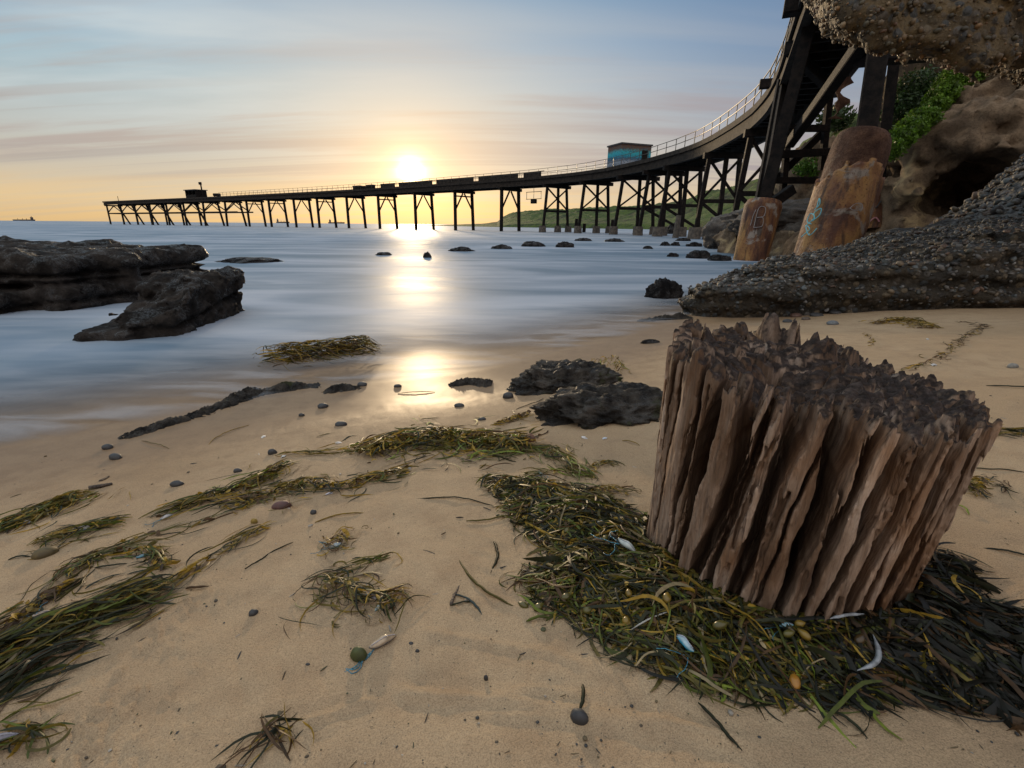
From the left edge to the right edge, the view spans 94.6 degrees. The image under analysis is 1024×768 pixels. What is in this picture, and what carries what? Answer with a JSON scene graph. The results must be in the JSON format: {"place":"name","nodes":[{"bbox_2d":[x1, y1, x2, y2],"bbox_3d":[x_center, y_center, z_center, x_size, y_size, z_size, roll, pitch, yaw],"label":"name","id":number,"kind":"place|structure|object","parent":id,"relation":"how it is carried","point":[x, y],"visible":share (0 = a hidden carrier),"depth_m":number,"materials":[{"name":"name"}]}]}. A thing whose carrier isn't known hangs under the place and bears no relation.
{"place":"outdoors","nodes":[
{"label":"outdoors","id":0,"kind":"place"},
{"bbox_2d":[252,335,382,371],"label":"seaweed island","id":1,"kind":"structure","parent":0,"point":[318,347],"depth_m":3.66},
{"bbox_2d":[0,221,758,395],"bbox_3d":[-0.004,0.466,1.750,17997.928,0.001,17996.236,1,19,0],"label":"sea","id":2,"kind":"structure","parent":0,"point":[326,281],"depth_m":8.12,"materials":[{"name":"liquid"}]},
{"bbox_2d":[12,216,34,220],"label":"cargo ship","id":3,"kind":"object","parent":2,"relation":"on","point":[30,219],"visible":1,"depth_m":4918.91},
{"bbox_2d":[0,235,208,313],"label":"rock shelf","id":4,"kind":"object","parent":2,"relation":"in","point":[53,275],"visible":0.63,"depth_m":5.94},
{"bbox_2d":[72,266,244,341],"bbox_3d":[-3.541,-0.737,4.957,0.979,0.875,1.748,-2,19,-6],"label":"tilted boulder","id":5,"kind":"object","parent":2,"relation":"on","point":[176,302],"visible":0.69,"depth_m":4.74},
{"bbox_2d":[214,257,282,263],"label":"sea rock","id":6,"kind":"object","parent":2,"relation":"on","point":[242,260],"visible":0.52,"depth_m":12.53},
{"bbox_2d":[184,381,320,418],"bbox_3d":[-1.585,0.123,2.891,0.408,0.191,0.820,14,23,36],"label":"rock skin","id":7,"kind":"object","parent":2,"relation":"on","point":[247,393],"visible":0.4,"depth_m":2.87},
{"bbox_2d":[448,246,474,251],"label":"sea rock","id":8,"kind":"object","parent":2,"relation":"on","point":[464,249],"visible":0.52,"depth_m":18.57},
{"bbox_2d":[491,244,511,248],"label":"sea rock","id":9,"kind":"object","parent":2,"relation":"on","point":[501,246],"visible":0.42,"depth_m":20.65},
{"bbox_2d":[102,0,926,260],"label":"jetty","id":10,"kind":"object","parent":2,"relation":"on","point":[808,82],"visible":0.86,"depth_m":20.10,"materials":[{"name":"metal"}]},
{"bbox_2d":[183,182,207,197],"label":"lookout cabin","id":11,"kind":"object","parent":10,"relation":"on","point":[190,193],"visible":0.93,"depth_m":137.91,"materials":[{"name":"metal"}]},
{"bbox_2d":[526,191,541,203],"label":"hanging cradle","id":12,"kind":"object","parent":10,"relation":"hanging from","point":[533,201],"visible":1,"depth_m":71.41,"materials":[{"name":"metal"}]},
{"bbox_2d":[607,142,652,166],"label":"painted hut","id":13,"kind":"object","parent":10,"relation":"on","point":[619,149],"visible":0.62,"depth_m":56.66,"materials":[{"name":"paint"}]},
{"bbox_2d":[641,150,647,159],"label":"door","id":14,"kind":"structure","parent":13,"relation":"in","point":[645,156],"depth_m":57.06,"materials":[{"name":"metal"}]},
{"bbox_2d":[521,241,544,246],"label":"sea rock","id":15,"kind":"object","parent":2,"relation":"in","point":[531,244],"visible":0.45,"depth_m":23.16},
{"bbox_2d":[555,241,573,247],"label":"sea rock","id":16,"kind":"object","parent":2,"relation":"on","point":[564,244],"visible":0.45,"depth_m":22.63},
{"bbox_2d":[605,238,624,241],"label":"sea rock","id":17,"kind":"object","parent":2,"relation":"in","point":[613,240],"visible":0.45,"depth_m":31.12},
{"bbox_2d":[642,277,683,305],"bbox_3d":[2.262,-1.249,7.072,0.628,0.688,0.426,1,19,0],"label":"sea rock","id":18,"kind":"object","parent":2,"relation":"in","point":[667,291],"visible":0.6,"depth_m":6.91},
{"bbox_2d":[637,312,692,321],"bbox_3d":[1.805,-0.717,5.474,0.746,0.243,0.257,1,19,0],"label":"rock skin","id":19,"kind":"object","parent":2,"relation":"on","point":[678,316],"visible":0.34,"depth_m":5.43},
{"bbox_2d":[667,222,674,233],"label":"sea rock","id":20,"kind":"object","parent":2,"relation":"on","point":[670,229],"visible":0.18,"depth_m":65.55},
{"bbox_2d":[672,215,680,237],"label":"old pile","id":21,"kind":"object","parent":2,"relation":"in","point":[676,230],"visible":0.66,"depth_m":42.49,"materials":[{"name":"concrete"}]},
{"bbox_2d":[686,242,701,246],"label":"sea rock","id":22,"kind":"object","parent":2,"relation":"in","point":[694,244],"visible":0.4,"depth_m":24.86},
{"bbox_2d":[686,250,710,258],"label":"sea rock","id":23,"kind":"object","parent":2,"relation":"on","point":[699,254],"visible":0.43,"depth_m":15.59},
{"bbox_2d":[707,241,717,248],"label":"sea rock","id":24,"kind":"object","parent":2,"relation":"on","point":[713,245],"visible":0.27,"depth_m":22.39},
{"bbox_2d":[701,211,734,247],"bbox_3d":[10.968,-7.144,22.841,3.445,2.416,3.175,1,19,0],"label":"boulder","id":25,"kind":"object","parent":2,"relation":"in","point":[715,225],"visible":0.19,"depth_m":22.56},
{"bbox_2d":[707,254,731,260],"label":"sea rock","id":26,"kind":"object","parent":2,"relation":"on","point":[716,257],"visible":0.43,"depth_m":14.63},
{"bbox_2d":[776,213,804,231],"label":"boulder","id":27,"kind":"object","parent":2,"relation":"on","point":[795,227],"visible":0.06,"depth_m":16.09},
{"bbox_2d":[0,0,887,223],"label":"sky","id":28,"kind":"structure","parent":0,"point":[101,100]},
{"bbox_2d":[0,304,1023,767],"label":"sand beach","id":29,"kind":"structure","parent":0,"point":[184,652],"depth_m":1.13,"materials":[{"name":"sand"}]},
{"bbox_2d":[0,732,19,741],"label":"bluebottle","id":30,"kind":"object","parent":29,"relation":"on","point":[4,735],"visible":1,"depth_m":0.74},
{"bbox_2d":[0,701,74,758],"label":"seaweed clump","id":31,"kind":"object","parent":29,"relation":"on","point":[29,729],"visible":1,"depth_m":0.74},
{"bbox_2d":[31,546,58,559],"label":"pebble","id":32,"kind":"object","parent":29,"relation":"on","point":[42,552],"visible":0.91,"depth_m":1.24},
{"bbox_2d":[0,568,95,634],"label":"seaweed clump","id":33,"kind":"object","parent":29,"relation":"on","point":[59,589],"visible":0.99,"depth_m":1.06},
{"bbox_2d":[0,628,112,714],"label":"seaweed clump","id":34,"kind":"object","parent":29,"relation":"on","point":[37,659],"visible":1,"depth_m":0.87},
{"bbox_2d":[0,487,130,535],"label":"seaweed clump","id":35,"kind":"object","parent":29,"relation":"on","point":[28,514],"visible":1,"depth_m":1.49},
{"bbox_2d":[26,510,130,559],"bbox_3d":[-1.239,0.421,1.354,0.232,0.039,0.204,-10,21,-28],"label":"seaweed clump","id":36,"kind":"object","parent":29,"relation":"on","point":[97,523],"visible":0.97,"depth_m":1.35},
{"bbox_2d":[0,562,188,720],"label":"seaweed clump","id":37,"kind":"object","parent":29,"relation":"on","point":[46,625],"visible":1,"depth_m":0.97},
{"bbox_2d":[88,482,112,489],"bbox_3d":[-1.472,0.364,1.692,0.065,0.018,0.018,-11,22,-31],"label":"driftwood stick","id":38,"kind":"object","parent":29,"relation":"on","point":[91,487],"visible":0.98,"depth_m":1.69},
{"bbox_2d":[101,444,113,449],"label":"pebble","id":39,"kind":"object","parent":29,"relation":"on","point":[107,446],"visible":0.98,"depth_m":2.15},
{"bbox_2d":[95,563,126,567],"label":"loose seaweed","id":40,"kind":"object","parent":29,"relation":"on","point":[110,565],"visible":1,"depth_m":1.18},
{"bbox_2d":[48,538,180,587],"bbox_3d":[-0.993,0.447,1.202,0.329,0.038,0.198,1,19,0],"label":"seaweed clump","id":41,"kind":"object","parent":29,"relation":"on","point":[152,551],"visible":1,"depth_m":1.22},
{"bbox_2d":[109,453,122,459],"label":"pebble","id":42,"kind":"object","parent":29,"relation":"on","point":[114,456],"visible":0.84,"depth_m":2.02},
{"bbox_2d":[0,499,265,620],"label":"seaweed clump","id":43,"kind":"object","parent":29,"relation":"on","point":[77,558],"visible":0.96,"depth_m":1.29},
{"bbox_2d":[118,415,190,439],"bbox_3d":[-1.843,0.265,2.400,0.148,0.138,0.367,10,21,26],"label":"rock skin","id":44,"kind":"object","parent":29,"relation":"on","point":[157,425],"visible":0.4,"depth_m":2.39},
{"bbox_2d":[169,480,183,486],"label":"pebble","id":45,"kind":"object","parent":29,"relation":"on","point":[176,483],"visible":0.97,"depth_m":1.66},
{"bbox_2d":[185,585,208,588],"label":"loose seaweed","id":46,"kind":"object","parent":29,"relation":"on","point":[200,586],"visible":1,"depth_m":1.09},
{"bbox_2d":[152,520,275,593],"bbox_3d":[-0.762,0.438,1.220,0.110,0.038,0.370,8,20,22],"label":"seaweed clump","id":47,"kind":"object","parent":29,"relation":"on","point":[185,570],"visible":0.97,"depth_m":1.23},
{"bbox_2d":[138,458,303,522],"bbox_3d":[-0.950,0.343,1.608,0.306,0.056,0.493,5,19,13],"label":"seaweed clump","id":48,"kind":"object","parent":29,"relation":"on","point":[181,503],"visible":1,"depth_m":1.54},
{"bbox_2d":[249,609,257,616],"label":"pebble","id":49,"kind":"object","parent":29,"relation":"on","point":[253,612],"visible":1,"depth_m":1.00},
{"bbox_2d":[211,704,313,767],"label":"seaweed clump","id":50,"kind":"object","parent":29,"relation":"on","point":[267,734],"visible":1,"depth_m":0.72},
{"bbox_2d":[245,542,292,568],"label":"loose seaweed","id":51,"kind":"object","parent":29,"relation":"on","point":[267,554],"visible":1,"depth_m":1.21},
{"bbox_2d":[271,500,291,509],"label":"pebble","id":52,"kind":"object","parent":29,"relation":"on","point":[283,504],"visible":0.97,"depth_m":1.46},
{"bbox_2d":[216,462,418,512],"bbox_3d":[-0.634,0.343,1.580,0.659,0.040,0.281,-6,20,-18],"label":"seaweed clump","id":53,"kind":"object","parent":29,"relation":"on","point":[300,481],"visible":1,"depth_m":1.59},
{"bbox_2d":[275,445,363,457],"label":"seaweed clump","id":54,"kind":"object","parent":29,"relation":"on","point":[313,451],"visible":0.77,"depth_m":1.90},
{"bbox_2d":[317,403,328,408],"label":"pebble","id":55,"kind":"object","parent":29,"relation":"on","point":[322,405],"visible":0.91,"depth_m":2.65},
{"bbox_2d":[311,541,340,553],"bbox_3d":[-0.481,0.422,1.232,0.071,0.014,0.052,1,19,0],"label":"bluebottle","id":56,"kind":"object","parent":29,"relation":"on","point":[336,544],"visible":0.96,"depth_m":1.23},
{"bbox_2d":[315,512,361,522],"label":"loose seaweed","id":57,"kind":"object","parent":29,"relation":"on","point":[338,514],"visible":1,"depth_m":1.41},
{"bbox_2d":[335,421,346,425],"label":"pebble","id":58,"kind":"object","parent":29,"relation":"on","point":[341,423],"visible":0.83,"depth_m":2.30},
{"bbox_2d":[323,383,360,393],"bbox_3d":[-1.076,0.058,3.016,0.287,0.137,0.141,-7,20,-20],"label":"rock skin","id":59,"kind":"object","parent":29,"relation":"on","point":[341,387],"visible":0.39,"depth_m":2.96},
{"bbox_2d":[317,524,366,558],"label":"seaweed clump","id":60,"kind":"object","parent":29,"relation":"on","point":[341,535],"visible":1,"depth_m":1.25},
{"bbox_2d":[309,551,394,582],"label":"seaweed clump","id":61,"kind":"object","parent":29,"relation":"on","point":[379,558],"visible":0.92,"depth_m":1.16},
{"bbox_2d":[279,551,432,639],"bbox_3d":[-0.332,0.454,1.061,0.322,0.047,0.294,1,19,0],"label":"seaweed clump","id":62,"kind":"object","parent":29,"relation":"on","point":[380,595],"visible":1,"depth_m":1.03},
{"bbox_2d":[350,646,366,662],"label":"pebble","id":63,"kind":"object","parent":29,"relation":"on","point":[358,654],"visible":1,"depth_m":0.87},
{"bbox_2d":[345,634,396,673],"bbox_3d":[-0.267,0.500,0.881,0.125,0.019,0.032,-17,25,-41],"label":"bluebottle","id":64,"kind":"object","parent":29,"relation":"on","point":[382,640],"visible":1,"depth_m":0.90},
{"bbox_2d":[316,410,547,472],"bbox_3d":[-0.363,0.214,2.057,1.040,0.146,0.784,1,19,0],"label":"seaweed clump","id":65,"kind":"object","parent":29,"relation":"on","point":[470,436],"visible":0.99,"depth_m":1.93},
{"bbox_2d":[416,496,492,505],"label":"loose seaweed","id":66,"kind":"object","parent":29,"relation":"on","point":[452,497],"visible":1,"depth_m":1.49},
{"bbox_2d":[450,585,459,605],"bbox_3d":[-0.126,0.462,1.035,0.010,0.011,0.063,3,19,7],"label":"driftwood stick","id":67,"kind":"object","parent":29,"relation":"on","point":[453,598],"visible":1,"depth_m":1.03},
{"bbox_2d":[456,594,481,614],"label":"loose seaweed","id":68,"kind":"object","parent":29,"relation":"on","point":[472,602],"visible":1,"depth_m":1.00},
{"bbox_2d":[448,377,492,387],"bbox_3d":[-0.290,0.034,3.103,0.337,0.167,0.241,1,19,0],"label":"rock skin","id":69,"kind":"object","parent":29,"relation":"on","point":[481,382],"visible":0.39,"depth_m":3.07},
{"bbox_2d":[459,560,512,605],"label":"loose seaweed","id":70,"kind":"object","parent":29,"relation":"on","point":[481,586],"visible":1,"depth_m":1.05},
{"bbox_2d":[466,515,507,520],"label":"loose seaweed","id":71,"kind":"object","parent":29,"relation":"on","point":[487,519],"visible":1,"depth_m":1.34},
{"bbox_2d":[491,541,499,571],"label":"loose seaweed","id":72,"kind":"object","parent":29,"relation":"on","point":[497,555],"visible":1,"depth_m":1.16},
{"bbox_2d":[503,392,513,398],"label":"pebble","id":73,"kind":"object","parent":29,"relation":"on","point":[507,395],"visible":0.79,"depth_m":2.70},
{"bbox_2d":[2,395,1023,767],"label":"beach grit","id":74,"kind":"object","parent":29,"relation":"on","point":[730,711],"visible":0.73,"depth_m":0.77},
{"bbox_2d":[493,410,534,424],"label":"seaweed clump","id":75,"kind":"object","parent":29,"relation":"on","point":[514,417],"visible":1,"depth_m":2.22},
{"bbox_2d":[524,433,534,441],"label":"pebble","id":76,"kind":"object","parent":29,"relation":"on","point":[532,436],"visible":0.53,"depth_m":1.93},
{"bbox_2d":[467,436,602,481],"bbox_3d":[0.064,0.274,1.746,0.480,0.082,0.454,1,19,0],"label":"seaweed clump","id":77,"kind":"object","parent":29,"relation":"on","point":[567,458],"visible":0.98,"depth_m":1.77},
{"bbox_2d":[526,615,547,621],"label":"loose seaweed","id":78,"kind":"object","parent":29,"relation":"on","point":[536,617],"visible":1,"depth_m":0.94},
{"bbox_2d":[520,464,596,478],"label":"seaweed clump","id":79,"kind":"object","parent":29,"relation":"on","point":[554,471],"visible":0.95,"depth_m":1.62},
{"bbox_2d":[506,358,622,395],"bbox_3d":[0.343,0.011,2.925,0.762,0.350,0.591,1,19,0],"label":"weedy rock","id":80,"kind":"object","parent":29,"relation":"on","point":[541,377],"visible":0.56,"depth_m":2.79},
{"bbox_2d":[570,708,587,725],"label":"pebble","id":81,"kind":"object","parent":29,"relation":"on","point":[578,716],"visible":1,"depth_m":0.72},
{"bbox_2d":[579,684,584,707],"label":"loose seaweed","id":82,"kind":"object","parent":29,"relation":"on","point":[582,696],"visible":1,"depth_m":0.76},
{"bbox_2d":[529,381,662,429],"bbox_3d":[0.480,0.154,2.251,0.803,0.299,0.552,1,19,0],"label":"weedy rock","id":83,"kind":"object","parent":29,"relation":"on","point":[585,405],"visible":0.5,"depth_m":2.13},
{"bbox_2d":[586,459,623,467],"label":"seaweed clump","id":84,"kind":"object","parent":29,"relation":"on","point":[602,462],"visible":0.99,"depth_m":1.67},
{"bbox_2d":[591,355,632,373],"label":"seaweed clump","id":85,"kind":"object","parent":29,"relation":"on","point":[617,364],"visible":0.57,"depth_m":3.29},
{"bbox_2d":[589,482,641,496],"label":"seaweed clump","id":86,"kind":"object","parent":29,"relation":"on","point":[613,486],"visible":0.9,"depth_m":1.47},
{"bbox_2d":[640,339,659,343],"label":"pebble","id":87,"kind":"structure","parent":29,"relation":"on","point":[649,341],"depth_m":4.17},
{"bbox_2d":[698,702,741,750],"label":"loose seaweed","id":88,"kind":"object","parent":29,"relation":"on","point":[712,716],"visible":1,"depth_m":0.70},
{"bbox_2d":[474,472,1023,747],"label":"seaweed heap","id":89,"kind":"object","parent":29,"relation":"on","point":[943,630],"visible":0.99,"depth_m":0.83,"materials":[{"name":"plant"}]},
{"bbox_2d":[591,530,635,555],"bbox_3d":[0.237,0.363,1.099,0.078,0.018,0.091,-4,19,-14],"label":"bluebottle","id":90,"kind":"object","parent":89,"relation":"on","point":[626,544],"visible":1,"depth_m":1.08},
{"bbox_2d":[631,612,667,629],"bbox_3d":[0.257,0.440,0.883,0.078,0.029,0.006,-4,19,-13],"label":"feather","id":91,"kind":"object","parent":89,"relation":"on","point":[648,619],"visible":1,"depth_m":0.88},
{"bbox_2d":[656,634,693,676],"bbox_3d":[0.308,0.458,0.824,0.115,0.015,0.066,-9,21,-25],"label":"bluebottle","id":92,"kind":"object","parent":89,"relation":"on","point":[684,642],"visible":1,"depth_m":0.82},
{"bbox_2d":[830,612,863,618],"bbox_3d":[0.590,0.408,0.835,0.064,0.007,0.009,-1,19,-6],"label":"feather","id":93,"kind":"object","parent":89,"relation":"on","point":[846,614],"visible":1,"depth_m":0.83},
{"bbox_2d":[857,635,881,670],"bbox_3d":[0.594,0.448,0.778,0.087,0.016,0.022,-16,25,-40],"label":"feather","id":94,"kind":"object","parent":89,"relation":"on","point":[875,661],"visible":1,"depth_m":0.77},
{"bbox_2d":[809,312,823,316],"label":"pebble","id":95,"kind":"object","parent":29,"relation":"on","point":[815,314],"visible":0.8,"depth_m":5.12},
{"bbox_2d":[647,312,1002,621],"bbox_3d":[0.618,0.174,1.053,0.588,0.589,0.610,1,19,0],"label":"timber stump","id":96,"kind":"object","parent":29,"relation":"on","point":[826,475],"visible":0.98,"depth_m":0.85,"materials":[{"name":"wood"}]},
{"bbox_2d":[826,320,838,324],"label":"pebble","id":97,"kind":"object","parent":29,"relation":"on","point":[832,322],"visible":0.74,"depth_m":4.42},
{"bbox_2d":[821,706,867,738],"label":"loose seaweed","id":98,"kind":"object","parent":29,"relation":"on","point":[848,719],"visible":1,"depth_m":0.70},
{"bbox_2d":[676,215,1023,317],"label":"rock ledge","id":99,"kind":"object","parent":29,"relation":"on","point":[940,264],"visible":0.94,"depth_m":5.21,"materials":[{"name":"stone"}]},
{"bbox_2d":[859,316,943,328],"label":"seaweed clump","id":100,"kind":"object","parent":29,"relation":"on","point":[910,320],"visible":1,"depth_m":4.21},
{"bbox_2d":[901,321,993,369],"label":"seaweed clump","id":101,"kind":"object","parent":29,"relation":"on","point":[952,347],"visible":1,"depth_m":3.13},
{"bbox_2d":[967,476,997,498],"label":"seaweed clump","id":102,"kind":"object","parent":29,"relation":"on","point":[978,485],"visible":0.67,"depth_m":1.30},
{"bbox_2d":[979,474,1017,499],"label":"seaweed clump","id":103,"kind":"object","parent":29,"relation":"on","point":[1005,487],"visible":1,"depth_m":1.30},
{"bbox_2d":[977,467,1022,471],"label":"loose seaweed","id":104,"kind":"object","parent":29,"relation":"on","point":[998,468],"visible":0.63,"depth_m":1.41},
{"bbox_2d":[985,548,1023,554],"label":"loose seaweed","id":105,"kind":"object","parent":29,"relation":"on","point":[1006,550],"visible":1,"depth_m":1.05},
{"bbox_2d":[998,424,1023,438],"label":"seaweed clump","id":106,"kind":"object","parent":29,"relation":"on","point":[1016,430],"visible":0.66,"depth_m":1.64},
{"bbox_2d":[1006,363,1018,367],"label":"pebble","id":107,"kind":"object","parent":29,"relation":"on","point":[1012,365],"visible":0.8,"depth_m":2.50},
{"bbox_2d":[425,113,857,229],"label":"green hills","id":108,"kind":"structure","parent":0,"point":[534,219],"depth_m":191.21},
{"bbox_2d":[816,102,856,132],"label":"tree clump","id":109,"kind":"object","parent":108,"relation":"on","point":[845,121],"visible":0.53,"depth_m":97.92,"materials":[{"name":"green plant"}]},
{"bbox_2d":[712,74,1023,257],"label":"cliff","id":110,"kind":"structure","parent":0,"point":[967,147],"depth_m":12.36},
{"bbox_2d":[720,198,809,235],"bbox_3d":[11.137,-6.140,17.840,5.750,1.689,4.618,1,19,0],"label":"boulder","id":111,"kind":"object","parent":110,"relation":"on","point":[792,211],"visible":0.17,"depth_m":16.61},
{"bbox_2d":[773,135,835,199],"bbox_3d":[15.830,-10.105,25.014,3.684,5.721,4.097,1,19,0],"label":"boulder","id":112,"kind":"object","parent":110,"relation":"on","point":[803,191],"visible":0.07,"depth_m":23.74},
{"bbox_2d":[791,157,820,176],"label":"bush","id":113,"kind":"object","parent":110,"relation":"on","point":[802,166],"visible":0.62,"depth_m":23.41,"materials":[{"name":"green plant"}]},
{"bbox_2d":[879,64,941,127],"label":"bush","id":114,"kind":"object","parent":110,"relation":"on","point":[911,91],"visible":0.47,"depth_m":14.87,"materials":[{"name":"green plant"}]},
{"bbox_2d":[878,62,943,126],"bbox_3d":[16.036,-10.213,17.017,4.744,7.279,4.847,-15,24,-38],"label":"boulder","id":115,"kind":"object","parent":110,"relation":"on","point":[910,67],"visible":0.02,"depth_m":16.46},
{"bbox_2d":[801,0,1023,87],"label":"overhanging rock","id":116,"kind":"object","parent":110,"relation":"attached to","point":[968,38],"visible":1,"depth_m":3.98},
{"bbox_2d":[888,105,946,162],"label":"bush","id":117,"kind":"object","parent":110,"relation":"on","point":[911,127],"visible":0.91,"depth_m":11.85,"materials":[{"name":"green plant"}]},
{"bbox_2d":[920,69,988,111],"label":"bush","id":118,"kind":"object","parent":110,"relation":"on","point":[945,89],"visible":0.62,"depth_m":12.50,"materials":[{"name":"green plant"}]},
{"bbox_2d":[854,153,1023,242],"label":"pebble slope","id":119,"kind":"structure","parent":0,"point":[1002,194],"depth_m":8.01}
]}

